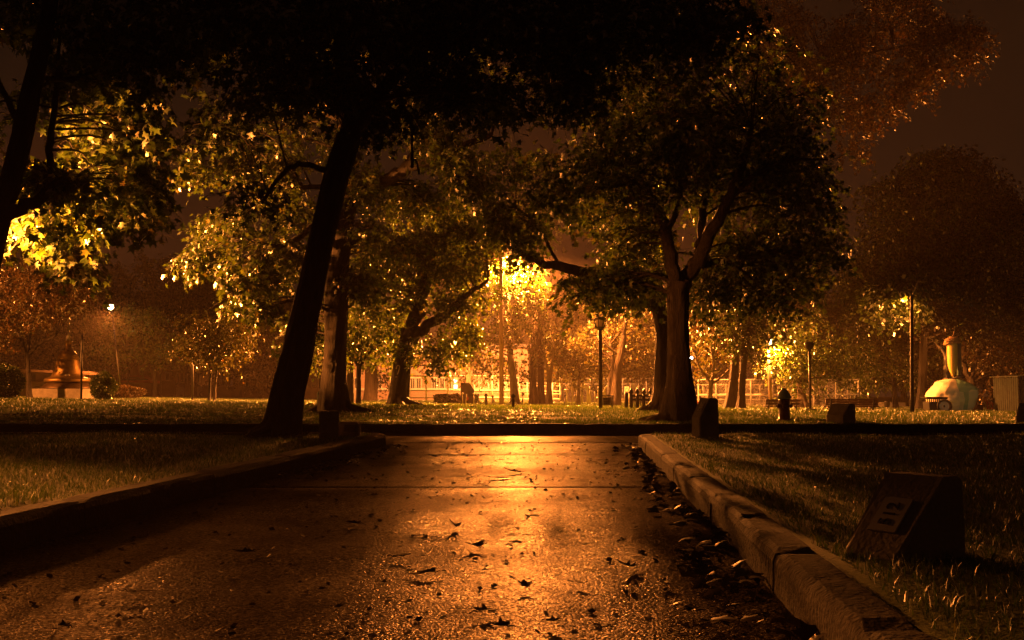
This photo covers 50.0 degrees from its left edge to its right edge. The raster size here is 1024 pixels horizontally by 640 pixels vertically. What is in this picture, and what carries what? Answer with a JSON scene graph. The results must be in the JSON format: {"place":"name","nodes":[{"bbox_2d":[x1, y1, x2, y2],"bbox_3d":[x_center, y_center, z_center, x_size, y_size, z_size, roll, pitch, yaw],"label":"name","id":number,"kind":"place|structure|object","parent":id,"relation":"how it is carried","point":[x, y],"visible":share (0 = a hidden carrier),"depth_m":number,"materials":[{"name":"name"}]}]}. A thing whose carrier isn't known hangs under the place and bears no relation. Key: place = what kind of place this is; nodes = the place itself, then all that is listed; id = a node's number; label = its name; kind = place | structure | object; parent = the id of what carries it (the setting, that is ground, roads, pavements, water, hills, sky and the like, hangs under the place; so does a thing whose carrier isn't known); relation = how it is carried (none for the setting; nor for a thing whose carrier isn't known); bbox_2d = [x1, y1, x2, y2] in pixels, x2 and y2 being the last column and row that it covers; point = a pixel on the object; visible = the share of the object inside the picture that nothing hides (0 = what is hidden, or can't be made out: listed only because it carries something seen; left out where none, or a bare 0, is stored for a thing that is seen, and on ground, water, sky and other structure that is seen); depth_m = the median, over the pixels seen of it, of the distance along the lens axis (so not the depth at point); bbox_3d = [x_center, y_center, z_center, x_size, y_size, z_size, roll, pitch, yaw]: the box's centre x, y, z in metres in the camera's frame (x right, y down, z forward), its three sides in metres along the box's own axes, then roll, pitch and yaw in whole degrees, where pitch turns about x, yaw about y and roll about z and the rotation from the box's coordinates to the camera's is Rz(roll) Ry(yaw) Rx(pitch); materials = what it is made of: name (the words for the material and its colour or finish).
{"place":"outdoors","nodes":[
{"label":"outdoors","id":0,"kind":"place"},
{"bbox_2d":[0,429,371,510],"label":"lawn","id":1,"kind":"structure","parent":0,"point":[29,502],"depth_m":9.88,"materials":[{"name":"green plant"}]},
{"bbox_2d":[0,0,241,310],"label":"maple tree","id":2,"kind":"object","parent":1,"relation":"on","point":[119,127],"visible":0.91,"depth_m":15.04,"materials":[{"name":"green plant"}]},
{"bbox_2d":[319,411,338,437],"bbox_3d":[-2.259,1.340,13.544,0.235,0.440,0.240,1,-4,-12],"label":"stone post","id":3,"kind":"object","parent":1,"relation":"on","point":[328,423],"visible":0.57,"depth_m":13.43,"materials":[{"name":"stone"}]},
{"bbox_2d":[339,421,360,436],"bbox_3d":[-2.056,1.427,13.932,0.253,0.272,0.214,0,-3,0],"label":"stone marker","id":4,"kind":"object","parent":1,"relation":"on","point":[352,428],"visible":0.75,"depth_m":13.84,"materials":[{"name":"stone"}]},
{"bbox_2d":[0,434,923,639],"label":"path","id":5,"kind":"structure","parent":0,"point":[556,562],"depth_m":5.01,"materials":[{"name":"grey asphalt"}]},
{"bbox_2d":[0,432,385,552],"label":"kerb","id":6,"kind":"structure","parent":5,"relation":"on","point":[26,525],"depth_m":7.05,"materials":[{"name":"concrete"}]},
{"bbox_2d":[0,440,797,639],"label":"leaf crumbs","id":7,"kind":"object","parent":5,"relation":"on","point":[418,618],"visible":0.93,"depth_m":5.06,"materials":[{"name":"brown plant"}]},
{"bbox_2d":[89,0,774,438],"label":"maple tree","id":8,"kind":"object","parent":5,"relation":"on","point":[573,46],"visible":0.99,"depth_m":14.69,"materials":[{"name":"green plant"}]},
{"bbox_2d":[278,443,825,639],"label":"leaf drift","id":9,"kind":"object","parent":5,"relation":"on","point":[806,632],"visible":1,"depth_m":5.30,"materials":[{"name":"brown plant"}]},
{"bbox_2d":[638,433,1012,639],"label":"kerb","id":10,"kind":"structure","parent":5,"relation":"on","point":[803,582],"depth_m":4.15,"materials":[{"name":"concrete"}]},
{"bbox_2d":[0,395,1023,423],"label":"ground","id":11,"kind":"structure","parent":0,"point":[882,399],"depth_m":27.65,"materials":[{"name":"green plant"}]},
{"bbox_2d":[0,362,26,397],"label":"bush","id":12,"kind":"object","parent":11,"relation":"on","point":[9,381],"visible":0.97,"depth_m":45.95,"materials":[{"name":"green plant"}]},
{"bbox_2d":[0,256,99,397],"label":"cherry tree","id":13,"kind":"object","parent":11,"relation":"on","point":[55,302],"visible":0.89,"depth_m":51.72,"materials":[{"name":"green plant"}]},
{"bbox_2d":[0,261,100,370],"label":"distant tree","id":14,"kind":"object","parent":11,"relation":"on","point":[54,347],"visible":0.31,"depth_m":118.41,"materials":[{"name":"green plant"}]},
{"bbox_2d":[6,369,116,395],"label":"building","id":15,"kind":"structure","parent":11,"relation":"on","point":[38,376],"depth_m":73.94,"materials":[{"name":"stone"}]},
{"bbox_2d":[32,285,93,398],"bbox_3d":[-21.911,0.130,54.290,2.448,8.158,2.448,0,-3,0],"label":"fountain","id":16,"kind":"object","parent":11,"relation":"on","point":[62,380],"visible":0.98,"depth_m":53.42,"materials":[{"name":"concrete"}]},
{"bbox_2d":[1,242,136,371],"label":"distant tree","id":17,"kind":"object","parent":11,"relation":"on","point":[98,309],"visible":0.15,"depth_m":138.95,"materials":[{"name":"green plant"}]},
{"bbox_2d":[80,333,83,398],"bbox_3d":[-17.085,1.912,43.622,0.102,2.783,0.189,2,-4,-34],"label":"utility post","id":18,"kind":"object","parent":11,"relation":"on","point":[82,349],"visible":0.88,"depth_m":43.63,"materials":[{"name":"metal"}]},
{"bbox_2d":[89,371,119,399],"bbox_3d":[-18.705,3.023,50.315,1.307,1.435,1.286,3,-5,-43],"label":"bush","id":19,"kind":"object","parent":11,"relation":"on","point":[103,385],"visible":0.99,"depth_m":49.99,"materials":[{"name":"green plant"}]},
{"bbox_2d":[76,317,139,384],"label":"young tree","id":20,"kind":"object","parent":11,"relation":"on","point":[93,339],"visible":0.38,"depth_m":83.91,"materials":[{"name":"brown plant"}]},
{"bbox_2d":[108,301,120,384],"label":"street light","id":21,"kind":"object","parent":11,"relation":"on","point":[111,304],"visible":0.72,"depth_m":74.54,"materials":[{"name":"black metal"}]},
{"bbox_2d":[104,348,145,380],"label":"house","id":22,"kind":"structure","parent":11,"relation":"on","point":[134,371],"depth_m":116.65,"materials":[{"name":"brown"}]},
{"bbox_2d":[113,384,147,398],"bbox_3d":[-21.987,4.130,62.843,2.105,0.957,2.197,0,-3,0],"label":"bush","id":23,"kind":"object","parent":11,"relation":"on","point":[130,391],"visible":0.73,"depth_m":62.40,"materials":[{"name":"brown plant"}]},
{"bbox_2d":[80,281,180,370],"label":"distant tree","id":24,"kind":"object","parent":11,"relation":"on","point":[142,323],"visible":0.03,"depth_m":159.19,"materials":[{"name":"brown plant"}]},
{"bbox_2d":[77,301,186,397],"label":"park tree","id":25,"kind":"object","parent":11,"relation":"on","point":[130,325],"visible":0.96,"depth_m":77.27,"materials":[{"name":"green plant"}]},
{"bbox_2d":[118,382,159,396],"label":"park wall","id":26,"kind":"structure","parent":11,"relation":"on","point":[148,387],"depth_m":96.96,"materials":[{"name":"brown"}]},
{"bbox_2d":[147,358,182,395],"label":"building","id":27,"kind":"structure","parent":11,"relation":"on","point":[167,375],"depth_m":118.87,"materials":[{"name":"brown"}]},
{"bbox_2d":[162,380,176,396],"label":"building","id":28,"kind":"structure","parent":11,"relation":"on","point":[168,388],"depth_m":96.86,"materials":[{"name":"brown"}]},
{"bbox_2d":[152,325,202,396],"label":"young tree","id":29,"kind":"object","parent":11,"relation":"on","point":[175,366],"visible":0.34,"depth_m":79.71,"materials":[{"name":"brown plant"}]},
{"bbox_2d":[95,248,288,396],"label":"maple tree","id":30,"kind":"object","parent":11,"relation":"on","point":[169,304],"visible":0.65,"depth_m":94.52,"materials":[{"name":"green plant"}]},
{"bbox_2d":[183,360,220,396],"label":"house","id":31,"kind":"structure","parent":11,"relation":"on","point":[200,379],"depth_m":121.19,"materials":[{"name":"brown"}]},
{"bbox_2d":[165,310,245,399],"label":"young tree","id":32,"kind":"object","parent":11,"relation":"on","point":[202,340],"visible":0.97,"depth_m":49.68,"materials":[{"name":"green plant"}]},
{"bbox_2d":[163,248,286,384],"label":"distant tree","id":33,"kind":"object","parent":11,"relation":"on","point":[196,298],"visible":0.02,"depth_m":146.73,"materials":[{"name":"green plant"}]},
{"bbox_2d":[190,311,264,400],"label":"young tree","id":34,"kind":"object","parent":11,"relation":"on","point":[242,330],"visible":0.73,"depth_m":50.36,"materials":[{"name":"green plant"}]},
{"bbox_2d":[195,312,281,397],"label":"park tree","id":35,"kind":"object","parent":11,"relation":"on","point":[253,366],"visible":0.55,"depth_m":91.42,"materials":[{"name":"green plant"}]},
{"bbox_2d":[233,361,277,386],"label":"building","id":36,"kind":"structure","parent":11,"relation":"on","point":[250,375],"depth_m":125.84,"materials":[{"name":"brown"}]},
{"bbox_2d":[202,385,318,399],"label":"park wall","id":37,"kind":"structure","parent":11,"relation":"on","point":[310,392],"depth_m":96.69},
{"bbox_2d":[229,290,354,363],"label":"distant tree","id":38,"kind":"object","parent":11,"relation":"on","point":[288,306],"visible":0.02,"depth_m":137.49,"materials":[{"name":"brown plant"}]},
{"bbox_2d":[307,357,322,388],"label":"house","id":39,"kind":"structure","parent":11,"relation":"on","point":[314,383],"depth_m":123.83,"materials":[{"name":"brown"}]},
{"bbox_2d":[161,1,523,412],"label":"maple tree","id":40,"kind":"object","parent":11,"relation":"on","point":[236,269],"visible":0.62,"depth_m":27.45,"materials":[{"name":"green plant"}]},
{"bbox_2d":[310,293,386,402],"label":"maple tree","id":41,"kind":"object","parent":11,"relation":"on","point":[351,384],"visible":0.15,"depth_m":49.88,"materials":[{"name":"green plant"}]},
{"bbox_2d":[313,301,404,403],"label":"young tree","id":42,"kind":"object","parent":11,"relation":"on","point":[358,335],"visible":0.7,"depth_m":45.52,"materials":[{"name":"green plant"}]},
{"bbox_2d":[354,328,399,401],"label":"maple tree","id":43,"kind":"object","parent":11,"relation":"on","point":[372,382],"visible":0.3,"depth_m":79.91,"materials":[{"name":"brown plant"}]},
{"bbox_2d":[0,404,824,423],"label":"leaf litter","id":44,"kind":"object","parent":11,"relation":"on","point":[502,417],"visible":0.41,"depth_m":23.07,"materials":[{"name":"brown plant"}]},
{"bbox_2d":[349,182,526,404],"bbox_3d":[-3.152,-1.008,44.763,8.176,9.319,6.319,0,-3,0],"label":"maple tree","id":45,"kind":"object","parent":11,"relation":"on","point":[414,302],"visible":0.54,"depth_m":44.03,"materials":[{"name":"green plant"}]},
{"bbox_2d":[346,344,530,401],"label":"brick building","id":46,"kind":"structure","parent":11,"relation":"on","point":[518,359],"depth_m":117.78,"materials":[{"name":"orange brick"}]},
{"bbox_2d":[433,393,450,402],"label":"bush","id":47,"kind":"object","parent":11,"relation":"on","point":[444,398],"visible":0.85,"depth_m":65.68,"materials":[{"name":"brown plant"}]},
{"bbox_2d":[413,319,498,392],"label":"maple tree","id":48,"kind":"object","parent":11,"relation":"on","point":[468,376],"visible":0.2,"depth_m":76.36,"materials":[{"name":"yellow plant"}]},
{"bbox_2d":[410,375,509,401],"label":"court fence","id":49,"kind":"object","parent":11,"relation":"on","point":[448,390],"visible":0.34,"depth_m":99.68,"materials":[{"name":"metal"}]},
{"bbox_2d":[459,383,475,403],"bbox_3d":[-2.600,4.327,64.006,0.931,1.347,0.900,0,-3,0],"label":"monument stone","id":50,"kind":"object","parent":11,"relation":"on","point":[467,389],"visible":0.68,"depth_m":63.76,"materials":[{"name":"grey stone"}]},
{"bbox_2d":[428,256,554,403],"bbox_3d":[-1.336,0.699,64.156,7.572,8.821,7.539,0,-3,0],"label":"maple tree","id":51,"kind":"object","parent":11,"relation":"on","point":[528,294],"visible":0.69,"depth_m":62.58,"materials":[{"name":"yellow plant"}]},
{"bbox_2d":[499,250,503,404],"bbox_3d":[-0.278,0.138,60.029,0.509,9.213,4.138,-1,-4,12],"label":"street light","id":52,"kind":"object","parent":11,"relation":"on","point":[501,375],"visible":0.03,"depth_m":57.94,"materials":[{"name":"brown metal"}]},
{"bbox_2d":[0,423,1023,433],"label":"kerb","id":53,"kind":"structure","parent":11,"relation":"on","point":[530,428],"depth_m":18.39,"materials":[{"name":"concrete"}]},
{"bbox_2d":[474,303,553,384],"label":"distant tree","id":54,"kind":"object","parent":11,"relation":"on","point":[522,332],"visible":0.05,"depth_m":163.99,"materials":[{"name":"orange plant"}]},
{"bbox_2d":[474,383,559,401],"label":"court fence","id":55,"kind":"object","parent":11,"relation":"on","point":[527,398],"visible":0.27,"depth_m":104.71,"materials":[{"name":"grey metal"}]},
{"bbox_2d":[507,153,601,403],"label":"maple tree","id":56,"kind":"object","parent":11,"relation":"on","point":[533,396],"visible":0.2,"depth_m":65.91,"materials":[{"name":"green plant"}]},
{"bbox_2d":[516,290,592,399],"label":"distant tree","id":57,"kind":"object","parent":11,"relation":"on","point":[526,338],"visible":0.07,"depth_m":149.43,"materials":[{"name":"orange plant"}]},
{"bbox_2d":[520,328,595,404],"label":"young tree","id":58,"kind":"object","parent":11,"relation":"on","point":[552,349],"visible":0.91,"depth_m":64.26,"materials":[{"name":"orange plant"}]},
{"bbox_2d":[449,141,668,410],"bbox_3d":[1.600,-1.175,30.587,7.246,7.748,4.348,2,-4,-31],"label":"maple tree","id":59,"kind":"object","parent":11,"relation":"on","point":[504,229],"visible":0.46,"depth_m":29.63,"materials":[{"name":"green plant"}]},
{"bbox_2d":[560,382,584,402],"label":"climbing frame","id":60,"kind":"object","parent":11,"relation":"on","point":[566,391],"visible":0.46,"depth_m":83.77,"materials":[{"name":"metal"}]},
{"bbox_2d":[524,270,623,403],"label":"maple tree","id":61,"kind":"object","parent":11,"relation":"on","point":[540,386],"visible":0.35,"depth_m":71.73,"materials":[{"name":"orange plant"}]},
{"bbox_2d":[544,337,607,403],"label":"young tree","id":62,"kind":"object","parent":11,"relation":"on","point":[578,390],"visible":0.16,"depth_m":78.78,"materials":[{"name":"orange plant"}]},
{"bbox_2d":[543,288,653,401],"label":"distant tree","id":63,"kind":"object","parent":11,"relation":"on","point":[577,336],"visible":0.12,"depth_m":126.95,"materials":[{"name":"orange plant"}]},
{"bbox_2d":[594,317,605,408],"bbox_3d":[2.968,1.498,36.877,0.426,3.192,0.426,0,-3,0],"label":"lamp post","id":64,"kind":"object","parent":11,"relation":"on","point":[599,324],"visible":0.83,"depth_m":36.83,"materials":[{"name":"metal"}]},
{"bbox_2d":[560,378,652,401],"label":"court fence","id":65,"kind":"object","parent":11,"relation":"on","point":[607,383],"visible":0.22,"depth_m":113.99,"materials":[{"name":"metal"}]},
{"bbox_2d":[548,299,666,404],"bbox_3d":[6.042,1.459,65.543,8.237,7.537,7.878,0,-3,0],"label":"maple tree","id":66,"kind":"object","parent":11,"relation":"on","point":[617,363],"visible":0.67,"depth_m":64.24,"materials":[{"name":"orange plant"}]},
{"bbox_2d":[624,388,651,407],"bbox_3d":[4.917,2.824,39.051,1.715,0.804,0.793,-1,-4,19],"label":"iron fence","id":67,"kind":"object","parent":11,"relation":"on","point":[643,399],"visible":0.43,"depth_m":39.32,"materials":[{"name":"black metal"}]},
{"bbox_2d":[620,304,719,394],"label":"distant tree","id":68,"kind":"object","parent":11,"relation":"on","point":[648,338],"visible":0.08,"depth_m":136.61,"materials":[{"name":"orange plant"}]},
{"bbox_2d":[499,5,866,421],"bbox_3d":[3.258,-1.960,20.245,7.012,7.925,6.771,0,-3,0],"label":"maple tree","id":69,"kind":"object","parent":11,"relation":"on","point":[701,140],"visible":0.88,"depth_m":20.11,"materials":[{"name":"green plant"}]},
{"bbox_2d":[689,283,729,397],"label":"distant tree","id":70,"kind":"object","parent":11,"relation":"on","point":[716,368],"visible":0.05,"depth_m":148.00,"materials":[{"name":"green plant"}]},
{"bbox_2d":[689,316,757,397],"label":"young tree","id":71,"kind":"object","parent":11,"relation":"on","point":[712,350],"visible":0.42,"depth_m":52.81,"materials":[{"name":"green plant"}]},
{"bbox_2d":[693,314,797,402],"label":"distant tree","id":72,"kind":"object","parent":11,"relation":"on","point":[749,364],"visible":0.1,"depth_m":138.80,"materials":[{"name":"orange plant"}]},
{"bbox_2d":[698,289,794,407],"bbox_3d":[10.172,1.259,47.331,4.216,5.442,4.431,0,-3,0],"label":"maple tree","id":73,"kind":"object","parent":11,"relation":"on","point":[747,332],"visible":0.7,"depth_m":46.92,"materials":[{"name":"green plant"}]},
{"bbox_2d":[766,335,774,407],"bbox_3d":[13.648,2.796,57.937,0.520,3.969,0.507,0,-3,0],"label":"street light","id":74,"kind":"object","parent":11,"relation":"on","point":[769,381],"visible":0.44,"depth_m":57.86,"materials":[{"name":"brown metal"}]},
{"bbox_2d":[694,384,848,401],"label":"court fence","id":75,"kind":"object","parent":11,"relation":"on","point":[768,395],"visible":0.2,"depth_m":96.47,"materials":[{"name":"grey metal"}]},
{"bbox_2d":[698,379,858,405],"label":"court fence","id":76,"kind":"object","parent":11,"relation":"on","point":[750,394],"visible":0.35,"depth_m":75.28,"materials":[{"name":"grey metal"}]},
{"bbox_2d":[763,399,800,409],"bbox_3d":[9.539,3.038,38.829,1.276,0.479,0.520,0,-3,0],"label":"park bench","id":77,"kind":"object","parent":11,"relation":"on","point":[774,402],"visible":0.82,"depth_m":38.64,"materials":[{"name":"brown wood"}]},
{"bbox_2d":[776,388,792,420],"bbox_3d":[5.040,1.598,20.338,0.267,0.671,0.274,-3,-5,41],"label":"fire hydrant","id":78,"kind":"object","parent":11,"relation":"on","point":[784,405],"visible":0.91,"depth_m":20.26,"materials":[{"name":"metal"}]},
{"bbox_2d":[751,266,863,403],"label":"distant tree","id":79,"kind":"object","parent":11,"relation":"on","point":[807,307],"visible":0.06,"depth_m":133.55,"materials":[{"name":"green plant"}]},
{"bbox_2d":[804,342,816,409],"bbox_3d":[9.590,1.875,35.351,0.374,2.349,0.329,0,-3,0],"label":"lamp post","id":80,"kind":"object","parent":11,"relation":"on","point":[809,346],"visible":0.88,"depth_m":35.31,"materials":[{"name":"metal"}]},
{"bbox_2d":[752,306,876,407],"bbox_3d":[16.514,2.075,59.933,7.434,5.854,7.026,0,-3,0],"label":"maple tree","id":81,"kind":"object","parent":11,"relation":"on","point":[822,356],"visible":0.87,"depth_m":59.69,"materials":[{"name":"green plant"}]},
{"bbox_2d":[826,403,855,423],"bbox_3d":[5.675,1.666,18.934,0.360,0.446,0.360,3,-4,-38],"label":"stone marker","id":82,"kind":"object","parent":11,"relation":"on","point":[837,413],"visible":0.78,"depth_m":18.83,"materials":[{"name":"stone"}]},
{"bbox_2d":[689,0,1000,407],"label":"maple tree","id":83,"kind":"object","parent":11,"relation":"on","point":[924,39],"visible":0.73,"depth_m":44.32,"materials":[{"name":"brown plant"}]},
{"bbox_2d":[821,399,878,410],"bbox_3d":[11.445,2.917,37.133,1.887,0.507,0.520,0,-3,0],"label":"park bench","id":84,"kind":"object","parent":11,"relation":"on","point":[872,402],"visible":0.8,"depth_m":36.95,"materials":[{"name":"brown wood"}]},
{"bbox_2d":[800,289,927,405],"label":"distant tree","id":85,"kind":"object","parent":11,"relation":"on","point":[839,331],"visible":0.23,"depth_m":117.81,"materials":[{"name":"green plant"}]},
{"bbox_2d":[831,309,943,407],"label":"maple tree","id":86,"kind":"object","parent":11,"relation":"on","point":[894,368],"visible":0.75,"depth_m":74.27,"materials":[{"name":"green plant"}]},
{"bbox_2d":[826,284,962,405],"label":"distant tree","id":87,"kind":"object","parent":11,"relation":"on","point":[904,397],"visible":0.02,"depth_m":127.33,"materials":[{"name":"green plant"}]},
{"bbox_2d":[900,280,926,412],"bbox_3d":[10.859,0.768,29.607,0.738,3.686,0.135,0,-3,0],"label":"street light","id":88,"kind":"object","parent":11,"relation":"on","point":[912,408],"visible":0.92,"depth_m":29.57,"materials":[{"name":"metal"}]},
{"bbox_2d":[824,144,1023,408],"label":"oak tree","id":89,"kind":"object","parent":11,"relation":"on","point":[951,243],"visible":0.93,"depth_m":66.06,"materials":[{"name":"green plant"}]},
{"bbox_2d":[919,397,947,409],"bbox_3d":[19.345,3.905,50.356,0.993,0.754,0.920,0,-3,0],"label":"park bench","id":90,"kind":"object","parent":11,"relation":"on","point":[929,405],"visible":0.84,"depth_m":49.97,"materials":[{"name":"wood"}]},
{"bbox_2d":[937,399,951,410],"bbox_3d":[19.480,3.889,49.445,0.632,0.652,0.283,-2,-4,34],"label":"spare wheel","id":91,"kind":"object","parent":11,"relation":"on","point":[943,404],"visible":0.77,"depth_m":49.36,"materials":[{"name":"rubber"}]},
{"bbox_2d":[925,379,978,410],"bbox_3d":[21.548,3.749,53.867,2.432,1.716,2.068,0,-3,0],"label":"painted boulder","id":92,"kind":"object","parent":11,"relation":"on","point":[961,394],"visible":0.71,"depth_m":53.02,"materials":[{"name":"stone"}]},
{"bbox_2d":[943,328,963,377],"bbox_3d":[21.719,1.619,53.956,1.005,2.480,0.730,0,-3,0],"label":"statue","id":93,"kind":"object","parent":92,"relation":"on","point":[954,361],"visible":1,"depth_m":53.79,"materials":[{"name":"yellow paint"}]},
{"bbox_2d":[898,293,1015,379],"bbox_3d":[24.669,1.767,61.295,6.841,6.847,4.806,0,-3,0],"label":"maple tree","id":94,"kind":"object","parent":11,"relation":"on","point":[954,316],"visible":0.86,"depth_m":60.99,"materials":[{"name":"green plant"}]},
{"bbox_2d":[890,299,1023,405],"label":"distant tree","id":95,"kind":"object","parent":11,"relation":"on","point":[931,353],"visible":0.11,"depth_m":116.82,"materials":[{"name":"green plant"}]},
{"bbox_2d":[938,246,1023,401],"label":"distant tree","id":96,"kind":"object","parent":11,"relation":"on","point":[1006,374],"visible":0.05,"depth_m":110.63,"materials":[{"name":"green plant"}]},
{"bbox_2d":[959,315,1023,405],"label":"maple tree","id":97,"kind":"object","parent":11,"relation":"on","point":[981,357],"visible":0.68,"depth_m":63.24,"materials":[{"name":"green plant"}]},
{"bbox_2d":[991,375,1023,410],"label":"metal shed","id":98,"kind":"structure","parent":11,"relation":"on","point":[1008,394],"depth_m":50.88,"materials":[{"name":"metal"}]},
{"bbox_2d":[1015,403,1023,422],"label":"stone marker","id":99,"kind":"object","parent":11,"relation":"on","point":[1019,416],"visible":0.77,"depth_m":18.82,"materials":[{"name":"stone"}]},
{"bbox_2d":[0,0,1023,396],"label":"sky","id":100,"kind":"structure","parent":0,"point":[989,115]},
{"bbox_2d":[652,430,1023,639],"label":"lawn","id":101,"kind":"structure","parent":0,"point":[916,619],"depth_m":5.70,"materials":[{"name":"green plant"}]},
{"bbox_2d":[692,398,718,436],"bbox_3d":[2.510,1.307,14.247,0.280,0.590,0.260,1,-4,-16],"label":"stone marker","id":102,"kind":"object","parent":101,"relation":"on","point":[705,420],"visible":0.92,"depth_m":14.14,"materials":[{"name":"stone"}]},
{"bbox_2d":[843,472,965,560],"bbox_3d":[1.467,0.788,4.107,0.420,0.410,0.250,2,-4,-34],"label":"stone marker","id":103,"kind":"object","parent":101,"relation":"on","point":[912,514],"visible":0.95,"depth_m":4.05,"materials":[{"name":"stone"}]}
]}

